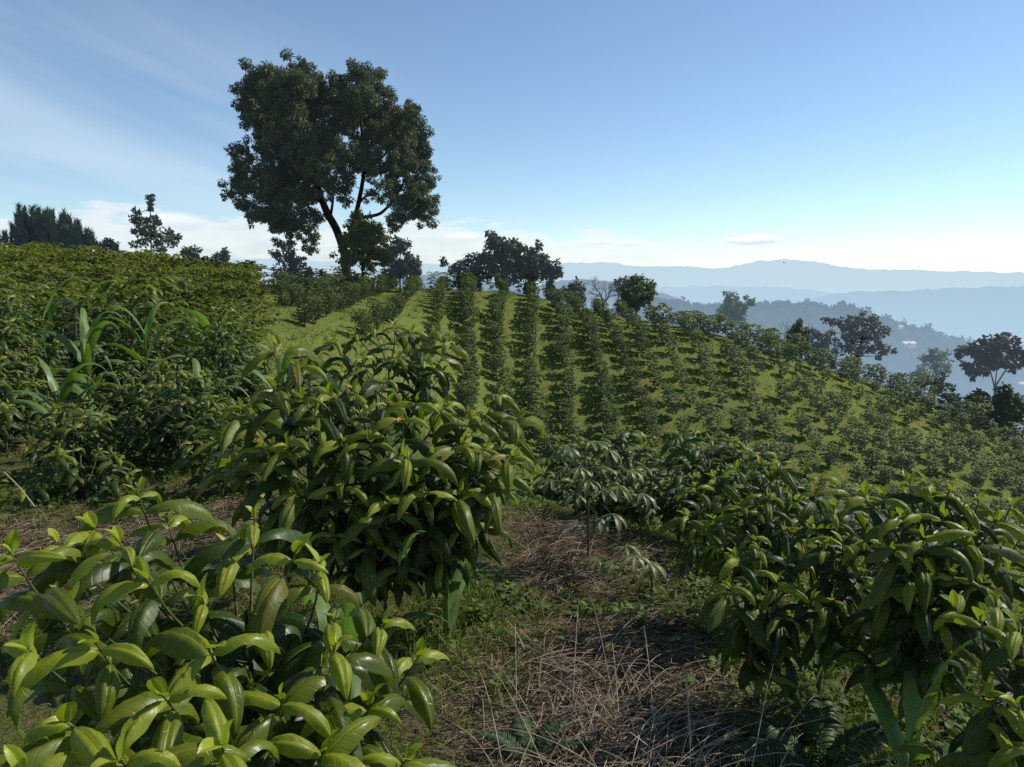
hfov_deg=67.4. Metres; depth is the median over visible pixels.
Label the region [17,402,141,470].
coffee plant
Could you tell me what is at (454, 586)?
maize plant
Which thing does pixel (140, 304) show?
coffee bush
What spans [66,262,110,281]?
coffee bush
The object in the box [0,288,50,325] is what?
coffee bush
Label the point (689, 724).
pale stalks
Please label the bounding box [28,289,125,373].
coffee bush
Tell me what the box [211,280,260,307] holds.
coffee bush
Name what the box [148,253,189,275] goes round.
coffee bush
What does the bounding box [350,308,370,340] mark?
coffee bush
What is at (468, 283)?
distant coffee bushes
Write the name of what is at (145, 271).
coffee bush
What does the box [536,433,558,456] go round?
coffee bush
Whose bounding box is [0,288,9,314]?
coffee bush
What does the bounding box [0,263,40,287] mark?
coffee bush
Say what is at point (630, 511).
coffee plant
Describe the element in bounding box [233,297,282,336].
coffee bush
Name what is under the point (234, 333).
coffee bush
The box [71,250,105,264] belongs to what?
coffee bush
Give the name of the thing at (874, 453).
coffee bush
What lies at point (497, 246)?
crest tree
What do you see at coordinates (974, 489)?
coffee bush
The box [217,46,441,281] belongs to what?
broad leaved tree
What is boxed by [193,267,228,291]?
coffee bush
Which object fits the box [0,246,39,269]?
coffee bush
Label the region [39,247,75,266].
coffee bush
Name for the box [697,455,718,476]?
coffee bush
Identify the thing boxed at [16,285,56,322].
coffee bush
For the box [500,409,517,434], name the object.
coffee bush
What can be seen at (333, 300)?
coffee bush
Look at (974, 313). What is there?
ridge
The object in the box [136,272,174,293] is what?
coffee bush
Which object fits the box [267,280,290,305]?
coffee bush
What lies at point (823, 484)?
coffee bush
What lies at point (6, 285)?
coffee bush
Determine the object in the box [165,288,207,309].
coffee bush
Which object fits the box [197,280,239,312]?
coffee bush
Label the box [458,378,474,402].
coffee bush
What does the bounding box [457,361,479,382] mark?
coffee bush
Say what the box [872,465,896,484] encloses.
coffee bush
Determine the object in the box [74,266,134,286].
coffee bush
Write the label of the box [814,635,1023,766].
maize plant
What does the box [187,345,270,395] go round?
coffee bush
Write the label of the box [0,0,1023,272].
sky
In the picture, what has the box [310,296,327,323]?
coffee bush
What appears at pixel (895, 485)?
coffee bush
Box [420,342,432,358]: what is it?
coffee bush
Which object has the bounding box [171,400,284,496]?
coffee plant
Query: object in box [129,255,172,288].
coffee bush
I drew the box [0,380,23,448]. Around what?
coffee plant
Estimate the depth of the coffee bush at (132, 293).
21.96 m
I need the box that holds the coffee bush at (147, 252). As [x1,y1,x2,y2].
[129,251,167,271]
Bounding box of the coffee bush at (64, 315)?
[42,299,99,340]
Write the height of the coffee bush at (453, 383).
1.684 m
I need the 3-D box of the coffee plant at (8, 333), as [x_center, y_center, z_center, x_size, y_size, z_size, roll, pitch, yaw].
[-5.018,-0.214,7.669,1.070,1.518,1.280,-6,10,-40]
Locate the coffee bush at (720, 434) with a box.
[711,431,728,450]
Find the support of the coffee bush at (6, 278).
on the ground at (28, 721)
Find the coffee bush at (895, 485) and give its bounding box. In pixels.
[888,483,899,491]
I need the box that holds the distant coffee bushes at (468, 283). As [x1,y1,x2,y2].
[45,245,1023,490]
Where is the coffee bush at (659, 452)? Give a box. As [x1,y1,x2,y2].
[655,451,674,476]
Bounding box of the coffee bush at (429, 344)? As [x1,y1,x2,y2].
[421,335,436,346]
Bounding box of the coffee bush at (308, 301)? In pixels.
[294,296,318,326]
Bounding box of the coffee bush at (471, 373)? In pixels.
[463,371,479,393]
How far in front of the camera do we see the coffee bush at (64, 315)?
15.47 m
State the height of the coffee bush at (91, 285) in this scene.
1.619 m
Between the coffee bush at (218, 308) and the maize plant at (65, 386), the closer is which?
the maize plant at (65, 386)
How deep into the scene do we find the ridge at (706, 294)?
6097.13 m
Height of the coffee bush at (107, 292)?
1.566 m
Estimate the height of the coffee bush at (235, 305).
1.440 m
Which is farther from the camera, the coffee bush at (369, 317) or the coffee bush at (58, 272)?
the coffee bush at (369, 317)
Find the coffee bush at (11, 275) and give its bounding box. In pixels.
[0,268,40,287]
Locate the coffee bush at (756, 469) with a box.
[748,461,766,482]
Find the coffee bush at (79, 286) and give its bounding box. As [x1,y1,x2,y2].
[13,282,85,321]
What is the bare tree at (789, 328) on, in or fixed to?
on the ground at (28, 721)
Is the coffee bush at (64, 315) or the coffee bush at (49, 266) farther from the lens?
the coffee bush at (49, 266)
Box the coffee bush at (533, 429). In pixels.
[522,412,546,441]
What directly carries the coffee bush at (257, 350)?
on the ground at (28, 721)
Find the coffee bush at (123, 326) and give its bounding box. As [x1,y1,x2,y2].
[92,304,142,351]
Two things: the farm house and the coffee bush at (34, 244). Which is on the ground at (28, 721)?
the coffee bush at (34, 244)
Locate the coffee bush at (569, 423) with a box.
[561,418,576,439]
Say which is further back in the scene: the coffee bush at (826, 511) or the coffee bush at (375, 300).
the coffee bush at (375, 300)
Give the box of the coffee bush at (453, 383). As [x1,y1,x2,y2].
[451,382,475,408]
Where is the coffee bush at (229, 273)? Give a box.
[212,267,238,290]
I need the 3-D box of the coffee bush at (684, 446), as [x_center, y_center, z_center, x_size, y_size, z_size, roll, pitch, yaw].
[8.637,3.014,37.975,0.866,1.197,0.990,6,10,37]
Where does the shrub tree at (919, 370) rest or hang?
on the ground at (28, 721)
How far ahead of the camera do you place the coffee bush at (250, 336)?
16.69 m
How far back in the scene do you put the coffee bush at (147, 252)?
35.73 m
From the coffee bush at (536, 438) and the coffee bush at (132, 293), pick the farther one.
the coffee bush at (536, 438)
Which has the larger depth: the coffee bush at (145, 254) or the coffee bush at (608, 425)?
the coffee bush at (608, 425)
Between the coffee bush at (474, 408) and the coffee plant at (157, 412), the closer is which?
the coffee plant at (157, 412)
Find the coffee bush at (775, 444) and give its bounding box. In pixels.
[759,439,784,471]
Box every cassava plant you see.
[534,440,656,561]
[575,554,665,595]
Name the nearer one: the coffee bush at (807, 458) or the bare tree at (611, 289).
the coffee bush at (807, 458)
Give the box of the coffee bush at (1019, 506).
[1012,495,1023,514]
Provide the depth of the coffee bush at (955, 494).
33.51 m
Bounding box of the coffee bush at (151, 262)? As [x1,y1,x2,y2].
[135,261,177,286]
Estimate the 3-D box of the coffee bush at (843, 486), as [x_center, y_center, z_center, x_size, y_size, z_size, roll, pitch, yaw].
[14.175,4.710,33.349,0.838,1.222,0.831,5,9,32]
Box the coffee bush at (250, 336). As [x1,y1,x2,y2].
[213,323,267,371]
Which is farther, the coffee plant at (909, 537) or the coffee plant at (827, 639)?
the coffee plant at (909, 537)
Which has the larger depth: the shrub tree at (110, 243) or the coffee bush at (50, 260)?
the shrub tree at (110, 243)
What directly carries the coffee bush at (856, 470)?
on the ground at (28, 721)
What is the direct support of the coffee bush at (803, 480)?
on the ground at (28, 721)
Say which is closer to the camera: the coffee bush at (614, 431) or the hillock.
the coffee bush at (614, 431)
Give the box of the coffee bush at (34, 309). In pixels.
[0,292,54,353]
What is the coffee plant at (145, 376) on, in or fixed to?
on the ground at (28, 721)
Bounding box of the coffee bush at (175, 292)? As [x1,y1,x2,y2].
[143,275,205,314]
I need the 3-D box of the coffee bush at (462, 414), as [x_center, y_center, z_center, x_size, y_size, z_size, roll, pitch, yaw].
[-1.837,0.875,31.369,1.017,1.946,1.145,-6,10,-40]
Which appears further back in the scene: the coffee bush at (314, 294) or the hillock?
the hillock
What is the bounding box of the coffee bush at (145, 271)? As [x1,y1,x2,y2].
[119,265,151,291]
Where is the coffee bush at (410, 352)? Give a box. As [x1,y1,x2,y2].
[407,347,424,362]
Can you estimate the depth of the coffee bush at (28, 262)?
27.08 m
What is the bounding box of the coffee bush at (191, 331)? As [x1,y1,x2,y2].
[122,300,199,371]
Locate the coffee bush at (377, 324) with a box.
[371,317,380,331]
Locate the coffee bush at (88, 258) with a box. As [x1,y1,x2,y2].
[72,254,110,265]
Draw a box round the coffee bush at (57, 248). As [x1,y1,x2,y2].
[38,246,76,266]
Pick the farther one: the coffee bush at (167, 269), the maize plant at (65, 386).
the coffee bush at (167, 269)
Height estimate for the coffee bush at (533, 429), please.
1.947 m
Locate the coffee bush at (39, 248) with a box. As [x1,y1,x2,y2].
[14,247,49,264]
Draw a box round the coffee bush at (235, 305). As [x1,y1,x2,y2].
[198,303,244,317]
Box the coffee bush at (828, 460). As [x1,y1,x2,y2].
[818,443,842,466]
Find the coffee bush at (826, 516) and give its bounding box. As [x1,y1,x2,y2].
[815,496,840,537]
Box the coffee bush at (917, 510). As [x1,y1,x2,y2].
[907,503,927,513]
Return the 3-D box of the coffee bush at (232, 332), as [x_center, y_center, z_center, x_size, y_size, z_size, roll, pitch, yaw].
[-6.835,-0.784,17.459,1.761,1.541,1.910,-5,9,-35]
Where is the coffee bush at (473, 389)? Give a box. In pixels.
[463,378,480,400]
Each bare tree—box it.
[582,277,621,305]
[778,317,817,354]
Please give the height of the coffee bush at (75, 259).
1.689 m
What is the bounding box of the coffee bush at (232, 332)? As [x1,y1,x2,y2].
[182,316,254,351]
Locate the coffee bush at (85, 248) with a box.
[64,244,106,270]
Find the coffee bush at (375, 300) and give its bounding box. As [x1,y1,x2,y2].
[365,298,382,321]
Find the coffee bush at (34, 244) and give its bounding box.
[20,242,61,257]
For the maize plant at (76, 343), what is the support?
on the ground at (28, 721)
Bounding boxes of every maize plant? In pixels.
[0,276,112,400]
[1,356,128,453]
[36,307,121,427]
[91,301,190,398]
[143,358,251,438]
[153,297,271,380]
[222,330,331,444]
[304,592,361,699]
[359,457,471,643]
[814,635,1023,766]
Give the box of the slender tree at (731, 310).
[715,290,755,335]
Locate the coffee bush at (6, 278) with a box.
[0,277,16,306]
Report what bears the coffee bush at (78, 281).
on the ground at (28, 721)
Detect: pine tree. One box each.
[0,202,96,252]
[80,224,105,250]
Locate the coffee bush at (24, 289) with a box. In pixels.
[2,284,67,334]
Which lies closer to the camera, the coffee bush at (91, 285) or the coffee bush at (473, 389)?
the coffee bush at (91, 285)
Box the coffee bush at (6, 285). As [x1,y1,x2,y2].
[0,278,51,348]
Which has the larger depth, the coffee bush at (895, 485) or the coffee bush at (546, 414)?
the coffee bush at (546, 414)
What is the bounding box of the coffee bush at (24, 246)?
[18,241,65,260]
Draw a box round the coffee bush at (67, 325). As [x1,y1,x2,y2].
[59,315,127,358]
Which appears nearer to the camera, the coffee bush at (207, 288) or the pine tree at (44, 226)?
the coffee bush at (207, 288)
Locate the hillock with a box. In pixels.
[387,272,675,312]
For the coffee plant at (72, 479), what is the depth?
5.41 m
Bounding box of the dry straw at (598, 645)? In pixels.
[0,457,945,766]
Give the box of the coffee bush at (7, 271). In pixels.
[0,270,21,287]
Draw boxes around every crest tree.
[466,229,533,291]
[508,239,563,289]
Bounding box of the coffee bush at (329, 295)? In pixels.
[321,288,337,308]
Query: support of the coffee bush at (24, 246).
on the ground at (28, 721)
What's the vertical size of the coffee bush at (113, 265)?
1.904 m
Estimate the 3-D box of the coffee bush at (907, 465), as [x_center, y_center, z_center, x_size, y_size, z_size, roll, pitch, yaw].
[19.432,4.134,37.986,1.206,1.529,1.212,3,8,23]
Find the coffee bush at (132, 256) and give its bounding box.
[111,253,151,271]
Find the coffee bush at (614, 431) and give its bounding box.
[605,428,627,448]
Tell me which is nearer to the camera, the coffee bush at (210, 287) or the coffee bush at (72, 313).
the coffee bush at (72, 313)
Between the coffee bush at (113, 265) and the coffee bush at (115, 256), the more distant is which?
the coffee bush at (115, 256)
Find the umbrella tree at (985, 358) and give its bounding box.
[952,332,1023,419]
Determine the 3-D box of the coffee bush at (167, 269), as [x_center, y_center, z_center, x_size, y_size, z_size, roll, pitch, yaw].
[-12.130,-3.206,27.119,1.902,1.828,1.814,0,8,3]
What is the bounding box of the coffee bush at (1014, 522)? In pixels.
[986,515,1021,549]
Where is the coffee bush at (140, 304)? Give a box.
[105,295,180,355]
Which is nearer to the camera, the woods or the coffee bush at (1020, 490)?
the coffee bush at (1020, 490)
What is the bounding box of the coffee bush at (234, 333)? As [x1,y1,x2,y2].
[181,316,254,372]
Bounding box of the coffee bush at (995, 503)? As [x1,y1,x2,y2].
[987,499,1008,511]
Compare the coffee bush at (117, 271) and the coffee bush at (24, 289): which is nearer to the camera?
the coffee bush at (24, 289)
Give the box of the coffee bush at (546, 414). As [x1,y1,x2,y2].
[531,409,551,432]
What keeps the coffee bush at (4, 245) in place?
on the ground at (28, 721)
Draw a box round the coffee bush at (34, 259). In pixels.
[19,258,47,280]
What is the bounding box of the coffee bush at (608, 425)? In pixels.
[598,422,618,437]
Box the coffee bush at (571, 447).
[562,444,582,459]
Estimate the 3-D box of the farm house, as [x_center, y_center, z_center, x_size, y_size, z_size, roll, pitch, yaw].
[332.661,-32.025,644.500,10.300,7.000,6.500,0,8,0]
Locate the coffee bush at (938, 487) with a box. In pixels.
[932,477,951,491]
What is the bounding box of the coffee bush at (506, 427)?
[502,416,521,440]
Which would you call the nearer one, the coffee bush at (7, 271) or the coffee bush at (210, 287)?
the coffee bush at (7, 271)
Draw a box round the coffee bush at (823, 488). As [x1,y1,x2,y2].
[816,487,832,508]
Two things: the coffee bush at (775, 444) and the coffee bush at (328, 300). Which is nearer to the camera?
the coffee bush at (328, 300)
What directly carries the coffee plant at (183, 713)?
on the ground at (28, 721)
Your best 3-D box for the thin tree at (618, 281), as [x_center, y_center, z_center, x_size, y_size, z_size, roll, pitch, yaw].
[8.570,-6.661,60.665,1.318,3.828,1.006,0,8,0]
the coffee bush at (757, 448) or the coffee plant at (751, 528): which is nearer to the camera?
the coffee plant at (751, 528)
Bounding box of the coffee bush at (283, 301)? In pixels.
[279,293,290,305]
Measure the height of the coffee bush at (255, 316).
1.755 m
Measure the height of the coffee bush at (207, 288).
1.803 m
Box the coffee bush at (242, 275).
[215,269,257,300]
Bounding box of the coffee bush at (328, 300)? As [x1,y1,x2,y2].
[312,287,334,316]
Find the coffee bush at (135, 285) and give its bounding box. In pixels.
[50,276,198,371]
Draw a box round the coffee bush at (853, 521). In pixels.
[845,518,868,559]
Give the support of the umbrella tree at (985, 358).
on the ground at (28, 721)
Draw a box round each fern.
[476,716,601,765]
[718,696,904,766]
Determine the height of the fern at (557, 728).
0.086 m
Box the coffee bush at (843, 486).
[829,478,848,499]
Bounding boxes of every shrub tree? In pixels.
[97,237,120,251]
[178,244,203,264]
[211,247,231,274]
[268,238,312,281]
[380,234,422,290]
[438,255,485,290]
[559,276,586,303]
[784,318,810,357]
[804,328,843,363]
[909,364,931,396]
[925,372,949,393]
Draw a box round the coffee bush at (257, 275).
[240,273,276,300]
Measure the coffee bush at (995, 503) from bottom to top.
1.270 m
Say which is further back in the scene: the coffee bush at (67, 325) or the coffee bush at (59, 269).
the coffee bush at (59, 269)
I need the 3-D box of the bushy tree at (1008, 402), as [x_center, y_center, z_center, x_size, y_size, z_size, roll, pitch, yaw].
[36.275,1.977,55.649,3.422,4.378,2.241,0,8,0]
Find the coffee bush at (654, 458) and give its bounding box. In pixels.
[646,452,663,466]
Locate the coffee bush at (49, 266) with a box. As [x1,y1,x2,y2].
[4,263,83,297]
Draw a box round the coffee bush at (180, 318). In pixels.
[140,313,227,368]
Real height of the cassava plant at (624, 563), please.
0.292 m
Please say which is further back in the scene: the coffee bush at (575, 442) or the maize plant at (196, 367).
the coffee bush at (575, 442)
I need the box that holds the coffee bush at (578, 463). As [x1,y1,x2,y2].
[569,456,590,475]
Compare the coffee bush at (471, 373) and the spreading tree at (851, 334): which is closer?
the coffee bush at (471, 373)
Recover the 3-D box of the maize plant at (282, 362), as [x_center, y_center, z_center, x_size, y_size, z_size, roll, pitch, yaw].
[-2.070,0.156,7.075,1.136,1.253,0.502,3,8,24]
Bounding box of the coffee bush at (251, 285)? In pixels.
[226,283,260,307]
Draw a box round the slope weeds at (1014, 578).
[569,304,1023,614]
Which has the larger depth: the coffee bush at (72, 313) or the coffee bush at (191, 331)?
the coffee bush at (72, 313)
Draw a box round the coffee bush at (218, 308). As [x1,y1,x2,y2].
[174,302,263,376]
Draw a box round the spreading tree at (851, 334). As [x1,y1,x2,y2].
[820,309,897,366]
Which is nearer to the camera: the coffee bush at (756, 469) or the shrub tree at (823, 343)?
the coffee bush at (756, 469)
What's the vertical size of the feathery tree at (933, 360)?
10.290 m
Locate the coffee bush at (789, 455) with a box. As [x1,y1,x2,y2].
[777,442,795,460]
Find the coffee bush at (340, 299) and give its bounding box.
[326,286,346,310]
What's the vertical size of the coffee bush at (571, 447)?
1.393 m
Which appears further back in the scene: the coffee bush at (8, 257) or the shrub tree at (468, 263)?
the shrub tree at (468, 263)
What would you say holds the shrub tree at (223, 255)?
on the ground at (28, 721)
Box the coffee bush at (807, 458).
[797,452,822,475]
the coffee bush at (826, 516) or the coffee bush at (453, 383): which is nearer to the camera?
the coffee bush at (826, 516)
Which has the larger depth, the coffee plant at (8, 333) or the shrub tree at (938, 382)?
the shrub tree at (938, 382)
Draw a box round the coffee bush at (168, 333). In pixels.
[111,324,199,360]
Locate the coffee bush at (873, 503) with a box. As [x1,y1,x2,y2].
[854,483,889,518]
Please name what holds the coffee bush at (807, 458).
on the ground at (28, 721)
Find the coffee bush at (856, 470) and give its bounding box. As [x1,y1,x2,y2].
[846,464,874,489]
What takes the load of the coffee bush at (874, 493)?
on the ground at (28, 721)
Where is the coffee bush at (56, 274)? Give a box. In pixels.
[41,268,78,282]
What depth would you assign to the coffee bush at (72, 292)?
13.96 m
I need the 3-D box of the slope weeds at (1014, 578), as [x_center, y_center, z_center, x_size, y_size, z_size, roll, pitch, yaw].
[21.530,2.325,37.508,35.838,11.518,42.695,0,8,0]
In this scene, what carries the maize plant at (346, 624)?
on the ground at (28, 721)
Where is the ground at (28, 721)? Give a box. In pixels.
[0,277,1023,766]
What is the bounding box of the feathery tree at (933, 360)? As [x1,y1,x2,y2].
[917,347,954,396]
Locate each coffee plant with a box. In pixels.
[0,291,72,410]
[0,299,67,395]
[0,368,57,453]
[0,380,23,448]
[0,476,456,766]
[8,443,141,506]
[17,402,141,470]
[77,318,172,387]
[81,357,189,431]
[112,381,216,458]
[114,365,238,469]
[129,357,227,431]
[163,311,291,421]
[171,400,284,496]
[191,334,544,618]
[256,347,357,440]
[307,319,469,479]
[512,431,600,507]
[556,427,666,527]
[579,432,684,526]
[625,427,778,542]
[653,495,717,540]
[658,453,840,616]
[673,460,811,548]
[676,448,813,557]
[701,539,839,709]
[783,483,898,695]
[831,469,1023,752]
[840,478,1006,585]
[897,587,1023,766]
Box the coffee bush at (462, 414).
[451,380,481,416]
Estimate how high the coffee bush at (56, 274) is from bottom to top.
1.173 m
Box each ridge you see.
[655,285,834,305]
[810,286,1023,362]
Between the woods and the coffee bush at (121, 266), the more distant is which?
the woods
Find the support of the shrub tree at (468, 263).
on the ground at (28, 721)
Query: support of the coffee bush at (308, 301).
on the ground at (28, 721)
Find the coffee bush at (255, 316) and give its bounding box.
[220,310,277,353]
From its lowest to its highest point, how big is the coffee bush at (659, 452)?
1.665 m
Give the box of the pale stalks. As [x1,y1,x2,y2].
[450,598,906,766]
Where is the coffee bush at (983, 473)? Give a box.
[968,467,990,487]
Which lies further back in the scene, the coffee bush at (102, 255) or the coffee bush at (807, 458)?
the coffee bush at (807, 458)
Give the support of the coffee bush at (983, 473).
on the ground at (28, 721)
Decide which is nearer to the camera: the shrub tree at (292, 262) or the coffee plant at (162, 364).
the coffee plant at (162, 364)
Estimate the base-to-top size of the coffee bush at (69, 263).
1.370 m
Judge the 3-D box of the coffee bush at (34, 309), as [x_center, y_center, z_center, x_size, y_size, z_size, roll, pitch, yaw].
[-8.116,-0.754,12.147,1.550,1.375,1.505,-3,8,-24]
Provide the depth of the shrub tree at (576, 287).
57.03 m
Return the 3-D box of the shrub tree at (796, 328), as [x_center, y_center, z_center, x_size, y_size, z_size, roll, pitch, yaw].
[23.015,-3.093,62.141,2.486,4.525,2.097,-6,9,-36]
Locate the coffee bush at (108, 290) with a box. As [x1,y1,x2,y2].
[82,280,124,299]
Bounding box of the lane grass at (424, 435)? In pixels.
[234,283,1023,619]
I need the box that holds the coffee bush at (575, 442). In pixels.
[567,436,586,455]
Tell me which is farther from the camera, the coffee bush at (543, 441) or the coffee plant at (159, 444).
the coffee bush at (543, 441)
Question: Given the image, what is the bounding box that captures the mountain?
[204,258,1023,292]
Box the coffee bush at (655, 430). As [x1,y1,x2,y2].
[646,423,663,448]
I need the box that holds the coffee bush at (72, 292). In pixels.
[33,290,104,349]
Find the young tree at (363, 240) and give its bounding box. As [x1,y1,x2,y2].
[329,207,392,281]
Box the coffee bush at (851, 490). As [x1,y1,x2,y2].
[843,482,869,503]
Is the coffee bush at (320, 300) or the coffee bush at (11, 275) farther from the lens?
the coffee bush at (320, 300)
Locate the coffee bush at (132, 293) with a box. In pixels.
[111,281,179,310]
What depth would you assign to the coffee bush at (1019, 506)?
34.63 m
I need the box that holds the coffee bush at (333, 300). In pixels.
[324,293,340,310]
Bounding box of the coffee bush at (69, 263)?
[46,261,86,281]
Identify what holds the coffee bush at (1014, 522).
on the ground at (28, 721)
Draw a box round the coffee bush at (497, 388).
[491,384,512,407]
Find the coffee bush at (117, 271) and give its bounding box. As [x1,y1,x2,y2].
[76,265,141,302]
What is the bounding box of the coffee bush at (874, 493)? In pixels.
[868,485,882,506]
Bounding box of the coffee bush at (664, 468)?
[656,467,667,477]
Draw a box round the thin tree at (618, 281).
[613,275,629,313]
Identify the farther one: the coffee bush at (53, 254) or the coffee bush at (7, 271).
the coffee bush at (53, 254)
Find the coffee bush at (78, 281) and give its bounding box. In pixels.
[51,278,100,301]
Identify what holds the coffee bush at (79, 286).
on the ground at (28, 721)
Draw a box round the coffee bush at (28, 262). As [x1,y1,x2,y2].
[8,261,49,277]
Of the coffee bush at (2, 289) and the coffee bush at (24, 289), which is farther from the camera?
the coffee bush at (24, 289)
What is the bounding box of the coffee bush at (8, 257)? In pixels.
[0,249,50,285]
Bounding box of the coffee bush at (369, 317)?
[356,312,371,333]
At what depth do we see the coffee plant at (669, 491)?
5.32 m
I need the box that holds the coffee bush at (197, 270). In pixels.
[171,267,219,302]
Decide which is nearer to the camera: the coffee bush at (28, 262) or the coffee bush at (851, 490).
the coffee bush at (28, 262)
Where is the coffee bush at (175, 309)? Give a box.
[112,296,179,340]
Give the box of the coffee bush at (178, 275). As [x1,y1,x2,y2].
[157,271,194,290]
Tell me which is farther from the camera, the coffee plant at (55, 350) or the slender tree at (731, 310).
the slender tree at (731, 310)
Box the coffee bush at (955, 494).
[951,488,969,503]
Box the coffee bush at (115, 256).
[103,253,134,264]
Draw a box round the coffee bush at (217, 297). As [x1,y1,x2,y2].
[185,296,237,313]
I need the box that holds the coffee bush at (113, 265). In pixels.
[81,262,140,301]
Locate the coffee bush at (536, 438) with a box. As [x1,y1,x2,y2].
[534,426,550,450]
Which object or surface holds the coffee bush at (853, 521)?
on the ground at (28, 721)
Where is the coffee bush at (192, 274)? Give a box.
[175,268,206,292]
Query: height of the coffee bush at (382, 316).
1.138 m
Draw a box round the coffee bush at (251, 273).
[220,268,259,298]
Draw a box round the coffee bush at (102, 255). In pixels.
[85,250,134,278]
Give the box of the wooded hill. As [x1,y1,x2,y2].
[613,297,1023,443]
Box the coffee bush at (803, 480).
[797,478,811,488]
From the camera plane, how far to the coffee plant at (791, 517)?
6.35 m
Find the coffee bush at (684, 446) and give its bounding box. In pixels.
[679,433,695,448]
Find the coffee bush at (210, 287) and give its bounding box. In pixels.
[186,283,218,308]
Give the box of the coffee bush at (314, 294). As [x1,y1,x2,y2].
[307,292,324,313]
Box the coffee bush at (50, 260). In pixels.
[26,256,61,279]
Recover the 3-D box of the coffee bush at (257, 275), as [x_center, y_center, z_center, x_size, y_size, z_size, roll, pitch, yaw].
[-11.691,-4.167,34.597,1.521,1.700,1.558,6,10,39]
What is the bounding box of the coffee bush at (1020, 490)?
[1006,476,1023,500]
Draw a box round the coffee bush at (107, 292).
[67,288,128,328]
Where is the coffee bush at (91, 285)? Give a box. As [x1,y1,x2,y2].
[55,282,115,300]
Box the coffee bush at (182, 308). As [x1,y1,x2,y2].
[133,297,204,340]
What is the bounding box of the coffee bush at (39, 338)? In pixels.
[22,333,56,357]
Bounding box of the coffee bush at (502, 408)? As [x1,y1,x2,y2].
[492,391,514,425]
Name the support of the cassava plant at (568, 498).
on the ground at (28, 721)
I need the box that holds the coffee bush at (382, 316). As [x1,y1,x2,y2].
[371,304,386,323]
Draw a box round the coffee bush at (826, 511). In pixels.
[823,499,843,519]
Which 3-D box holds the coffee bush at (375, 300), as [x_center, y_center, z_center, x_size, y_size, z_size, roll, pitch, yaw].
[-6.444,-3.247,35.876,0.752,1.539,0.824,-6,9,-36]
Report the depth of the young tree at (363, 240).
49.21 m
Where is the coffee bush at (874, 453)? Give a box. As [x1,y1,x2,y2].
[860,447,887,470]
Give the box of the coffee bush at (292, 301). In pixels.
[285,284,303,306]
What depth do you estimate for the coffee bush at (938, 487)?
34.93 m
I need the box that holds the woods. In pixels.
[610,292,1023,401]
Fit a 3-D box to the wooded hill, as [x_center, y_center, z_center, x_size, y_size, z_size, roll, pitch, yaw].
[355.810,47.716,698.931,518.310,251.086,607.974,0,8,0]
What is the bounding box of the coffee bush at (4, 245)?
[0,242,13,275]
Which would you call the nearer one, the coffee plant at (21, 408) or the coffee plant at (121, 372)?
the coffee plant at (21, 408)
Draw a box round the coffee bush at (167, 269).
[147,267,200,298]
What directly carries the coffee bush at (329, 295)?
on the ground at (28, 721)
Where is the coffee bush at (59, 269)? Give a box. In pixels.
[38,267,77,287]
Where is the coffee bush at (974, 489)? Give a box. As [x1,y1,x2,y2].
[965,486,981,505]
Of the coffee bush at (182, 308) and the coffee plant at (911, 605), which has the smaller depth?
the coffee plant at (911, 605)
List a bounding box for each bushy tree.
[613,273,658,313]
[962,388,995,428]
[988,381,1023,438]
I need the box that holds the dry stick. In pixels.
[3,472,34,507]
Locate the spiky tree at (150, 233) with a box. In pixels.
[128,193,182,254]
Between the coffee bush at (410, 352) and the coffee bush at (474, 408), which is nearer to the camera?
the coffee bush at (474, 408)
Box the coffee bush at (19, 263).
[1,262,45,283]
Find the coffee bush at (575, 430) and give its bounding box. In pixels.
[562,425,586,446]
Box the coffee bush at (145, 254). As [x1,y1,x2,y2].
[129,252,170,275]
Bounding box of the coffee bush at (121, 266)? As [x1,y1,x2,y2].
[94,261,138,278]
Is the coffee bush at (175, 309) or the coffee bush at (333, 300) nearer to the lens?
the coffee bush at (175, 309)
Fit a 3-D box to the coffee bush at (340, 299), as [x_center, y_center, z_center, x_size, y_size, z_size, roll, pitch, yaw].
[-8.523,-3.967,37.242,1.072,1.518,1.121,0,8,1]
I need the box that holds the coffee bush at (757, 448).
[750,440,767,457]
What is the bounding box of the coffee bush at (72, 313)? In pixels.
[53,302,98,332]
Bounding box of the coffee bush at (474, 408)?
[460,396,477,412]
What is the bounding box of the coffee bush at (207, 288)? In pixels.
[175,276,220,312]
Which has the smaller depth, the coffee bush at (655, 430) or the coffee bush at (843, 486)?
the coffee bush at (843, 486)
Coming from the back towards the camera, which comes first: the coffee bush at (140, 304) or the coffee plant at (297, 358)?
the coffee bush at (140, 304)
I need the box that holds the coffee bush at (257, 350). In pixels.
[232,329,268,358]
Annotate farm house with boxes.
[901,341,916,349]
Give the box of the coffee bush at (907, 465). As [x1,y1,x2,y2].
[892,451,917,473]
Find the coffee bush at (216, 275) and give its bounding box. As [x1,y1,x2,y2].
[196,272,233,295]
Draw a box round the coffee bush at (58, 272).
[34,270,83,288]
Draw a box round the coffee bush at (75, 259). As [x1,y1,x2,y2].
[55,251,101,276]
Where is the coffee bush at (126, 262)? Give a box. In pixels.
[105,258,147,288]
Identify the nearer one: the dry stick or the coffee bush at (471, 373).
the dry stick
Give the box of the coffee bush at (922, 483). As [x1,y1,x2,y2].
[917,477,932,486]
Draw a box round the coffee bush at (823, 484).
[816,477,827,488]
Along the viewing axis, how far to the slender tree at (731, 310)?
61.42 m
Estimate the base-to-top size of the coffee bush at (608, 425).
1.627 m
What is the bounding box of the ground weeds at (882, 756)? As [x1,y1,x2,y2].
[0,418,1023,766]
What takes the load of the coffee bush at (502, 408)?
on the ground at (28, 721)
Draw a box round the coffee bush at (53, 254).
[22,251,75,270]
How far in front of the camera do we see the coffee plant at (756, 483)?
4.65 m

